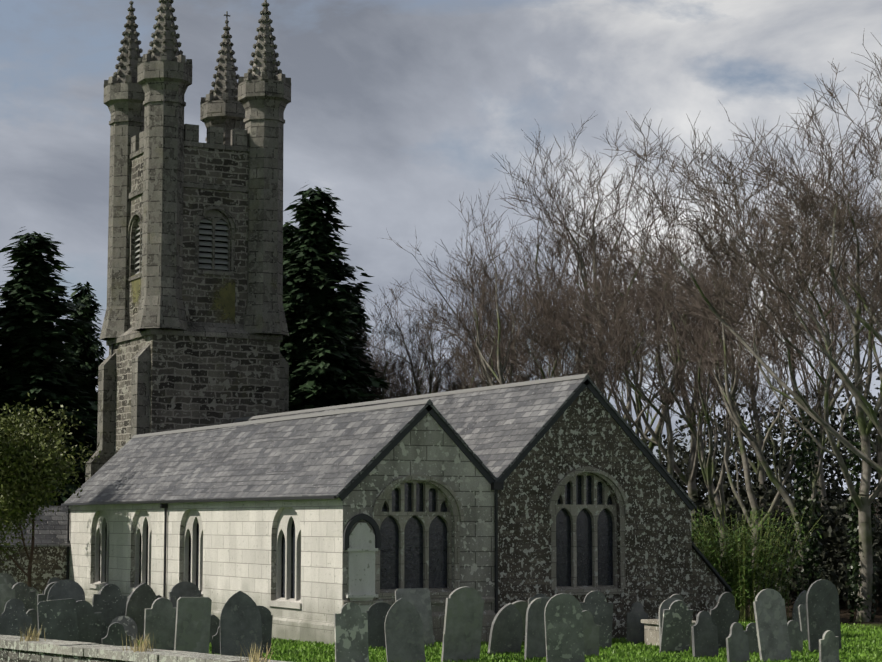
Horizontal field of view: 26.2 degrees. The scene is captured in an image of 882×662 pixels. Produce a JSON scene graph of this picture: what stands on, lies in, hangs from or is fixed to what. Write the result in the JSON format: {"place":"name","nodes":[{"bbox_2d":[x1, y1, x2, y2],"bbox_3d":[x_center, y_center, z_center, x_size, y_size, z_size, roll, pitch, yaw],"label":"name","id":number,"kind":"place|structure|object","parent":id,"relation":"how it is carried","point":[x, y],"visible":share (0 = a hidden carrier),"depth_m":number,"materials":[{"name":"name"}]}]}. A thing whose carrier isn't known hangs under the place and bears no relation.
{"place":"outdoors","nodes":[
{"label":"outdoors","id":0,"kind":"place"},
{"bbox_2d":[132,373,590,437],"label":"roof ridge","id":1,"kind":"structure","parent":0,"point":[424,401],"depth_m":63.98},
{"bbox_2d":[343,513,380,549],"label":"monument hood wall","id":2,"kind":"structure","parent":0,"point":[371,521],"depth_m":52.65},
{"bbox_2d":[0,0,881,500],"label":"sky","id":3,"kind":"structure","parent":0,"point":[400,109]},
{"bbox_2d":[209,499,881,661],"bbox_3d":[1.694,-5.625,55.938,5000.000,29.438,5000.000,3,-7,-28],"label":"ground","id":4,"kind":"structure","parent":0,"point":[845,616],"depth_m":58.32,"materials":[{"name":"green plant"}]},
{"bbox_2d":[0,598,31,636],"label":"gravestone","id":5,"kind":"object","parent":4,"relation":"on","point":[15,618],"visible":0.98,"depth_m":48.51,"materials":[{"name":"stone"}]},
{"bbox_2d":[0,547,66,593],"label":"porch walls","id":6,"kind":"structure","parent":4,"relation":"on","point":[48,563],"depth_m":74.03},
{"bbox_2d":[0,506,70,546],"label":"porch roof","id":7,"kind":"structure","parent":6,"relation":"on","point":[51,530],"depth_m":74.71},
{"bbox_2d":[0,226,97,505],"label":"conifer tree","id":8,"kind":"object","parent":4,"relation":"on","point":[33,337],"visible":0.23,"depth_m":96.05,"materials":[{"name":"green plant"}]},
{"bbox_2d":[0,393,100,586],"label":"tree","id":9,"kind":"object","parent":4,"relation":"on","point":[29,469],"visible":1,"depth_m":68.63,"materials":[{"name":"green plant"}]},
{"bbox_2d":[37,598,78,641],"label":"gravestone","id":10,"kind":"object","parent":4,"relation":"on","point":[57,619],"visible":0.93,"depth_m":44.19,"materials":[{"name":"stone"}]},
{"bbox_2d":[47,579,84,600],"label":"gravestone","id":11,"kind":"object","parent":4,"relation":"on","point":[65,589],"visible":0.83,"depth_m":51.56,"materials":[{"name":"stone"}]},
{"bbox_2d":[0,648,132,661],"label":"boundary wall","id":12,"kind":"structure","parent":4,"relation":"on","point":[10,655],"depth_m":38.01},
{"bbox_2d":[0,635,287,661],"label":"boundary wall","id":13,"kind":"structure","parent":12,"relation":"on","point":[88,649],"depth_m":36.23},
{"bbox_2d":[19,625,271,661],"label":"dry grass tufts","id":14,"kind":"object","parent":12,"relation":"on","point":[256,658],"visible":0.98,"depth_m":35.76,"materials":[{"name":"beige"}]},
{"bbox_2d":[57,282,106,464],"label":"conifer tree","id":15,"kind":"object","parent":4,"relation":"on","point":[90,352],"visible":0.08,"depth_m":101.55,"materials":[{"name":"green plant"}]},
{"bbox_2d":[76,600,100,643],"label":"gravestone","id":16,"kind":"object","parent":4,"relation":"on","point":[89,624],"visible":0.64,"depth_m":46.52,"materials":[{"name":"stone"}]},
{"bbox_2d":[92,584,126,643],"bbox_3d":[-9.067,7.891,51.518,0.975,2.027,0.074,9,-8,-33],"label":"gravestone","id":17,"kind":"object","parent":4,"relation":"on","point":[109,601],"visible":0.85,"depth_m":51.51,"materials":[{"name":"stone"}]},
{"bbox_2d":[101,622,131,645],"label":"gravestone","id":18,"kind":"object","parent":4,"relation":"on","point":[114,636],"visible":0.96,"depth_m":44.58,"materials":[{"name":"stone"}]},
{"bbox_2d":[125,582,156,640],"bbox_3d":[-8.614,8.194,54.340,1.020,1.975,0.087,5,1,-40],"label":"gravestone","id":19,"kind":"object","parent":4,"relation":"on","point":[142,598],"visible":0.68,"depth_m":54.27,"materials":[{"name":"stone"}]},
{"bbox_2d":[144,597,176,650],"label":"gravestone","id":20,"kind":"object","parent":4,"relation":"on","point":[160,619],"visible":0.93,"depth_m":48.38,"materials":[{"name":"stone"}]},
{"bbox_2d":[168,581,201,607],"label":"gravestone","id":21,"kind":"object","parent":4,"relation":"on","point":[185,589],"visible":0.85,"depth_m":55.65,"materials":[{"name":"stone"}]},
{"bbox_2d":[174,597,211,653],"bbox_3d":[-5.967,7.349,45.459,0.880,1.916,0.079,5,-4,-32],"label":"gravestone","id":22,"kind":"object","parent":4,"relation":"on","point":[192,625],"visible":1,"depth_m":45.44,"materials":[{"name":"stone"}]},
{"bbox_2d":[109,334,279,454],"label":"tower wall","id":23,"kind":"structure","parent":4,"relation":"on","point":[196,381],"depth_m":80.95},
{"bbox_2d":[85,344,288,481],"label":"buttresses","id":24,"kind":"structure","parent":23,"relation":"attached to","point":[140,395],"depth_m":82.75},
{"bbox_2d":[129,146,248,327],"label":"tower wall","id":25,"kind":"structure","parent":23,"relation":"on","point":[217,166],"depth_m":82.11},
{"bbox_2d":[135,218,228,274],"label":"louvres","id":26,"kind":"object","parent":25,"relation":"in","point":[208,249],"visible":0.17,"depth_m":82.11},
{"bbox_2d":[99,0,290,345],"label":"tower stonework","id":27,"kind":"object","parent":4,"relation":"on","point":[144,102],"visible":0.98,"depth_m":82.46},
{"bbox_2d":[193,204,237,275],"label":"window surround","id":28,"kind":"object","parent":27,"relation":"attached to","point":[227,213],"depth_m":81.84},
{"bbox_2d":[199,210,229,271],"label":"window tracery","id":29,"kind":"object","parent":28,"relation":"in","point":[213,216],"visible":0.58,"depth_m":82.11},
{"bbox_2d":[209,279,234,323],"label":"tower moss streak","id":30,"kind":"object","parent":27,"relation":"attached to","point":[225,302],"visible":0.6,"depth_m":81.87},
{"bbox_2d":[69,497,368,621],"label":"aisle wall","id":31,"kind":"structure","parent":4,"relation":"on","point":[239,545],"depth_m":59.48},
{"bbox_2d":[94,511,108,583],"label":"window tracery","id":32,"kind":"object","parent":31,"relation":"attached to","point":[102,520],"visible":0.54,"depth_m":71.69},
{"bbox_2d":[134,511,151,586],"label":"window tracery","id":33,"kind":"object","parent":31,"relation":"attached to","point":[143,518],"visible":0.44,"depth_m":67.59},
{"bbox_2d":[184,510,202,592],"bbox_3d":[-8.079,7.292,62.891,0.140,2.784,2.208,3,-7,-28],"label":"window tracery","id":34,"kind":"object","parent":31,"relation":"attached to","point":[193,518],"visible":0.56,"depth_m":63.16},
{"bbox_2d":[85,595,334,644],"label":"wall plinth","id":35,"kind":"structure","parent":31,"relation":"attached to","point":[288,628],"depth_m":54.45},
{"bbox_2d":[61,482,503,613],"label":"gutters and downpipes","id":36,"kind":"object","parent":31,"relation":"attached to","point":[496,486],"visible":0.75,"depth_m":59.81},
{"bbox_2d":[276,508,300,601],"bbox_3d":[-4.368,6.593,55.952,0.140,2.784,2.208,3,-7,-28],"label":"window tracery","id":37,"kind":"object","parent":31,"relation":"attached to","point":[287,516],"visible":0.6,"depth_m":56.20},
{"bbox_2d":[281,520,294,598],"bbox_3d":[-4.271,6.599,56.003,0.001,2.815,2.240,3,-7,-28],"label":"window glass","id":38,"kind":"object","parent":37,"relation":"in","point":[292,564],"depth_m":56.31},
{"bbox_2d":[64,376,696,508],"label":"roof","id":39,"kind":"structure","parent":31,"relation":"on","point":[496,432],"depth_m":59.67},
{"bbox_2d":[67,379,694,510],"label":"church roof verges","id":40,"kind":"structure","parent":39,"relation":"attached to","point":[345,493],"depth_m":55.20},
{"bbox_2d":[220,591,261,657],"bbox_3d":[-4.873,7.346,46.134,1.020,2.029,0.061,1,-11,-17],"label":"gravestone","id":41,"kind":"object","parent":4,"relation":"on","point":[240,621],"visible":1,"depth_m":46.13,"materials":[{"name":"stone"}]},
{"bbox_2d":[257,606,272,653],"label":"gravestone","id":42,"kind":"object","parent":4,"relation":"on","point":[266,617],"visible":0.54,"depth_m":49.34,"materials":[{"name":"stone"}]},
{"bbox_2d":[280,182,394,411],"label":"conifer tree","id":43,"kind":"object","parent":4,"relation":"on","point":[320,359],"visible":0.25,"depth_m":97.41,"materials":[{"name":"green plant"}]},
{"bbox_2d":[334,602,368,661],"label":"gravestone","id":44,"kind":"object","parent":4,"relation":"on","point":[351,629],"visible":1,"depth_m":45.76,"materials":[{"name":"stone"}]},
{"bbox_2d":[338,293,386,399],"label":"conifer tree","id":45,"kind":"object","parent":4,"relation":"on","point":[358,319],"visible":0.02,"depth_m":104.04,"materials":[{"name":"green plant"}]},
{"bbox_2d":[366,602,390,648],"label":"gravestone","id":46,"kind":"object","parent":4,"relation":"on","point":[377,613],"visible":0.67,"depth_m":50.70,"materials":[{"name":"stone"}]},
{"bbox_2d":[351,300,429,399],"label":"beech tree","id":47,"kind":"object","parent":4,"relation":"on","point":[396,365],"visible":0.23,"depth_m":104.82,"materials":[{"name":"brown plant"}]},
{"bbox_2d":[384,598,425,661],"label":"gravestone","id":48,"kind":"object","parent":4,"relation":"on","point":[404,636],"visible":1,"depth_m":46.53,"materials":[{"name":"stone"}]},
{"bbox_2d":[341,281,486,399],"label":"beech tree","id":49,"kind":"object","parent":4,"relation":"on","point":[425,355],"visible":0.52,"depth_m":99.81,"materials":[{"name":"brown plant"}]},
{"bbox_2d":[395,588,433,645],"bbox_3d":[-0.714,7.903,51.486,1.020,1.820,0.061,2,-17,-24],"label":"gravestone","id":50,"kind":"object","parent":4,"relation":"on","point":[419,599],"visible":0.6,"depth_m":51.62,"materials":[{"name":"stone"}]},
{"bbox_2d":[347,413,494,611],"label":"gable wall","id":51,"kind":"structure","parent":4,"relation":"on","point":[426,445],"depth_m":54.20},
{"bbox_2d":[346,523,377,612],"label":"monument wall","id":52,"kind":"structure","parent":51,"relation":"attached to","point":[362,549],"depth_m":52.56,"materials":[{"name":"stone"}]},
{"bbox_2d":[380,481,451,591],"bbox_3d":[-0.772,5.815,53.730,2.368,3.148,0.140,3,-7,-28],"label":"window tracery","id":53,"kind":"object","parent":51,"relation":"attached to","point":[425,517],"visible":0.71,"depth_m":53.82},
{"bbox_2d":[380,483,446,588],"bbox_3d":[-0.823,5.824,53.826,2.400,3.180,0.001,3,-7,-28],"label":"window glass","id":54,"kind":"object","parent":53,"relation":"in","point":[413,557],"depth_m":53.83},
{"bbox_2d":[372,474,463,598],"bbox_3d":[-0.711,5.803,53.615,2.920,3.480,0.380,3,-7,-28],"label":"window trim","id":55,"kind":"structure","parent":51,"relation":"attached to","point":[444,487],"depth_m":53.71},
{"bbox_2d":[342,596,495,642],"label":"wall plinth","id":56,"kind":"structure","parent":51,"relation":"attached to","point":[439,617],"depth_m":53.52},
{"bbox_2d":[367,273,530,397],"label":"beech tree","id":57,"kind":"object","parent":4,"relation":"on","point":[459,379],"visible":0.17,"depth_m":97.62,"materials":[{"name":"brown plant"}]},
{"bbox_2d":[441,586,483,661],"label":"gravestone","id":58,"kind":"object","parent":4,"relation":"on","point":[463,619],"visible":1,"depth_m":46.96,"materials":[{"name":"stone"}]},
{"bbox_2d":[382,228,612,390],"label":"beech tree","id":59,"kind":"object","parent":4,"relation":"on","point":[495,367],"visible":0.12,"depth_m":98.44,"materials":[{"name":"brown plant"}]},
{"bbox_2d":[487,603,522,654],"bbox_3d":[1.704,7.886,49.411,0.993,1.590,0.096,7,0,-34],"label":"gravestone","id":60,"kind":"object","parent":4,"relation":"on","point":[506,631],"visible":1,"depth_m":49.35,"materials":[{"name":"stone"}]},
{"bbox_2d":[137,617,881,661],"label":"grass","id":61,"kind":"structure","parent":4,"relation":"on","point":[621,650],"depth_m":48.90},
{"bbox_2d":[415,224,611,389],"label":"beech tree","id":62,"kind":"object","parent":4,"relation":"on","point":[507,373],"visible":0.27,"depth_m":79.44,"materials":[{"name":"brown plant"}]},
{"bbox_2d":[391,188,645,390],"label":"beech tree","id":63,"kind":"object","parent":4,"relation":"on","point":[482,365],"visible":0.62,"depth_m":78.44,"materials":[{"name":"brown plant"}]},
{"bbox_2d":[524,598,548,659],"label":"gravestone","id":64,"kind":"object","parent":4,"relation":"on","point":[535,643],"visible":0.69,"depth_m":47.78,"materials":[{"name":"stone"}]},
{"bbox_2d":[544,593,584,661],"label":"gravestone","id":65,"kind":"object","parent":4,"relation":"on","point":[563,621],"visible":1,"depth_m":45.58,"materials":[{"name":"stone"}]},
{"bbox_2d":[582,610,598,655],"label":"gravestone","id":66,"kind":"object","parent":4,"relation":"on","point":[591,635],"visible":0.56,"depth_m":48.81,"materials":[{"name":"stone"}]},
{"bbox_2d":[498,387,692,617],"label":"gable wall","id":67,"kind":"structure","parent":4,"relation":"on","point":[585,429],"depth_m":56.62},
{"bbox_2d":[556,473,617,588],"bbox_3d":[4.260,5.939,56.408,2.248,3.458,0.140,3,-7,-28],"label":"window tracery","id":68,"kind":"object","parent":67,"relation":"attached to","point":[573,509],"visible":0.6,"depth_m":56.48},
{"bbox_2d":[556,476,612,585],"bbox_3d":[4.209,5.948,56.505,2.280,3.490,0.001,3,-7,-28],"label":"window glass","id":69,"kind":"object","parent":68,"relation":"in","point":[584,547],"depth_m":56.52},
{"bbox_2d":[548,466,628,594],"bbox_3d":[4.321,5.919,56.295,2.800,3.806,0.380,3,-7,-28],"label":"window trim","id":70,"kind":"structure","parent":67,"relation":"attached to","point":[614,484],"depth_m":56.21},
{"bbox_2d":[579,591,612,648],"bbox_3d":[4.137,7.932,51.229,1.020,1.811,0.081,4,-3,-14],"label":"gravestone","id":71,"kind":"object","parent":4,"relation":"on","point":[597,606],"visible":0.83,"depth_m":51.24,"materials":[{"name":"stone"}]},
{"bbox_2d":[514,189,689,400],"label":"beech tree","id":72,"kind":"object","parent":4,"relation":"on","point":[589,270],"visible":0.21,"depth_m":102.61,"materials":[{"name":"brown plant"}]},
{"bbox_2d":[461,185,754,476],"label":"beech tree","id":73,"kind":"object","parent":4,"relation":"on","point":[613,341],"visible":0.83,"depth_m":75.56,"materials":[{"name":"brown plant"}]},
{"bbox_2d":[490,111,739,426],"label":"beech tree","id":74,"kind":"object","parent":4,"relation":"on","point":[579,259],"visible":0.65,"depth_m":85.66,"materials":[{"name":"brown plant"}]},
{"bbox_2d":[626,602,647,643],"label":"gravestone","id":75,"kind":"object","parent":4,"relation":"on","point":[636,614],"visible":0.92,"depth_m":54.11,"materials":[{"name":"stone"}]},
{"bbox_2d":[526,195,771,529],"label":"beech tree","id":76,"kind":"object","parent":4,"relation":"on","point":[689,479],"visible":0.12,"depth_m":90.93,"materials":[{"name":"brown plant"}]},
{"bbox_2d":[641,619,695,647],"bbox_3d":[6.563,8.521,53.019,1.040,0.820,2.060,3,-6,-24],"label":"chest tomb","id":77,"kind":"object","parent":4,"relation":"on","point":[651,630],"visible":0.18,"depth_m":53.29,"materials":[{"name":"stone"}]},
{"bbox_2d":[587,186,760,451],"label":"beech tree","id":78,"kind":"object","parent":4,"relation":"on","point":[651,445],"visible":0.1,"depth_m":92.30,"materials":[{"name":"brown plant"}]},
{"bbox_2d":[659,600,692,652],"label":"gravestone","id":79,"kind":"object","parent":4,"relation":"on","point":[676,625],"visible":0.93,"depth_m":49.64,"materials":[{"name":"stone"}]},
{"bbox_2d":[640,433,729,515],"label":"evergreen shrub","id":80,"kind":"object","parent":4,"relation":"on","point":[685,456],"visible":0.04,"depth_m":99.50,"materials":[{"name":"green plant"}]},
{"bbox_2d":[549,208,821,582],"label":"beech tree","id":81,"kind":"object","parent":4,"relation":"on","point":[713,495],"visible":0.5,"depth_m":72.81,"materials":[{"name":"brown plant"}]},
{"bbox_2d":[691,611,718,658],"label":"gravestone","id":82,"kind":"object","parent":4,"relation":"on","point":[704,632],"visible":1,"depth_m":48.00,"materials":[{"name":"stone"}]},
{"bbox_2d":[692,548,724,620],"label":"lean-to walls","id":83,"kind":"structure","parent":4,"relation":"on","point":[708,588],"depth_m":58.40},
{"bbox_2d":[591,161,834,513],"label":"beech tree","id":84,"kind":"object","parent":4,"relation":"on","point":[760,474],"visible":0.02,"depth_m":90.45,"materials":[{"name":"brown plant"}]},
{"bbox_2d":[709,592,739,649],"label":"gravestone","id":85,"kind":"object","parent":4,"relation":"on","point":[724,612],"visible":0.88,"depth_m":50.54,"materials":[{"name":"stone"}]},
{"bbox_2d":[579,28,881,474],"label":"beech tree","id":86,"kind":"object","parent":4,"relation":"on","point":[859,397],"visible":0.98,"depth_m":61.85,"materials":[{"name":"brown plant"}]},
{"bbox_2d":[726,622,749,661],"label":"gravestone","id":87,"kind":"object","parent":4,"relation":"on","point":[737,645],"visible":1,"depth_m":45.77,"materials":[{"name":"stone"}]},
{"bbox_2d":[691,472,811,535],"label":"evergreen shrub","id":88,"kind":"object","parent":4,"relation":"on","point":[728,495],"visible":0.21,"depth_m":89.85,"materials":[{"name":"green plant"}]},
{"bbox_2d":[657,398,845,516],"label":"evergreen shrub","id":89,"kind":"object","parent":4,"relation":"on","point":[685,444],"visible":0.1,"depth_m":106.89,"materials":[{"name":"green plant"}]},
{"bbox_2d":[633,200,881,596],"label":"beech tree","id":90,"kind":"object","parent":4,"relation":"on","point":[748,483],"visible":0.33,"depth_m":70.33,"materials":[{"name":"brown plant"}]},
{"bbox_2d":[640,225,876,591],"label":"beech tree","id":91,"kind":"object","parent":4,"relation":"on","point":[726,395],"visible":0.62,"depth_m":68.19,"materials":[{"name":"brown plant"}]},
{"bbox_2d":[791,411,823,596],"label":"ivy on trunk","id":92,"kind":"object","parent":91,"relation":"attached to","point":[806,468],"visible":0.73,"depth_m":67.75,"materials":[{"name":"green plant"}]},
{"bbox_2d":[691,499,825,621],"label":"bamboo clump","id":93,"kind":"object","parent":4,"relation":"on","point":[740,589],"visible":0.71,"depth_m":65.62,"materials":[{"name":"green plant"}]},
{"bbox_2d":[652,141,881,531],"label":"beech tree","id":94,"kind":"object","parent":4,"relation":"on","point":[821,482],"visible":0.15,"depth_m":88.41,"materials":[{"name":"brown plant"}]},
{"bbox_2d":[677,395,859,518],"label":"evergreen shrub","id":95,"kind":"object","parent":4,"relation":"on","point":[768,460],"visible":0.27,"depth_m":96.65,"materials":[{"name":"green plant"}]},
{"bbox_2d":[683,409,859,502],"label":"evergreen shrub","id":96,"kind":"object","parent":4,"relation":"on","point":[789,442],"visible":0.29,"depth_m":99.08,"materials":[{"name":"green plant"}]},
{"bbox_2d":[753,589,791,661],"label":"gravestone","id":97,"kind":"object","parent":4,"relation":"on","point":[771,624],"visible":1,"depth_m":46.88,"materials":[{"name":"stone"}]},
{"bbox_2d":[693,499,855,563],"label":"evergreen shrub","id":98,"kind":"object","parent":4,"relation":"on","point":[734,502],"visible":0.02,"depth_m":84.30,"materials":[{"name":"green plant"}]},
{"bbox_2d":[693,114,881,621],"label":"beech tree","id":99,"kind":"object","parent":4,"relation":"on","point":[863,500],"visible":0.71,"depth_m":65.23,"materials":[{"name":"brown plant"}]},
{"bbox_2d":[845,407,877,621],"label":"ivy on trunk","id":100,"kind":"object","parent":99,"relation":"attached to","point":[854,459],"visible":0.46,"depth_m":65.77,"materials":[{"name":"green plant"}]},
{"bbox_2d":[731,474,872,534],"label":"evergreen shrub","id":101,"kind":"object","parent":4,"relation":"on","point":[830,493],"visible":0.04,"depth_m":89.45,"materials":[{"name":"green plant"}]},
{"bbox_2d":[729,482,881,590],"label":"evergreen shrub","id":102,"kind":"object","parent":4,"relation":"on","point":[781,503],"visible":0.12,"depth_m":78.36,"materials":[{"name":"green plant"}]},
{"bbox_2d":[731,392,879,488],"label":"evergreen shrub","id":103,"kind":"object","parent":4,"relation":"on","point":[845,426],"visible":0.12,"depth_m":104.82,"materials":[{"name":"green plant"}]},
{"bbox_2d":[742,490,881,575],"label":"evergreen shrub","id":104,"kind":"object","parent":4,"relation":"on","point":[840,513],"visible":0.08,"depth_m":77.76,"materials":[{"name":"green plant"}]},
{"bbox_2d":[750,538,877,606],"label":"evergreen shrub","id":105,"kind":"object","parent":4,"relation":"on","point":[793,585],"visible":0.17,"depth_m":73.59,"materials":[{"name":"green plant"}]},
{"bbox_2d":[806,579,841,651],"bbox_3d":[10.030,7.579,49.678,1.020,2.143,0.065,-3,0,-27],"label":"gravestone","id":106,"kind":"object","parent":4,"relation":"on","point":[822,606],"visible":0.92,"depth_m":49.62,"materials":[{"name":"stone"}]},
{"bbox_2d":[768,134,881,529],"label":"beech tree","id":107,"kind":"object","parent":4,"relation":"on","point":[878,450],"visible":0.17,"depth_m":90.82,"materials":[{"name":"brown plant"}]},
{"bbox_2d":[819,630,838,661],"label":"gravestone","id":108,"kind":"object","parent":4,"relation":"on","point":[829,646],"visible":1,"depth_m":44.99,"materials":[{"name":"stone"}]},
{"bbox_2d":[790,525,881,609],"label":"evergreen shrub","id":109,"kind":"object","parent":4,"relation":"on","point":[838,578],"visible":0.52,"depth_m":70.25,"materials":[{"name":"green plant"}]},
{"bbox_2d":[802,170,881,346],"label":"beech tree","id":110,"kind":"object","parent":4,"relation":"on","point":[853,249],"visible":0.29,"depth_m":68.67,"materials":[{"name":"brown plant"}]},
{"bbox_2d":[810,409,880,505],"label":"ivy","id":111,"kind":"object","parent":4,"relation":"on","point":[873,433],"visible":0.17,"depth_m":95.16,"materials":[{"name":"green plant"}]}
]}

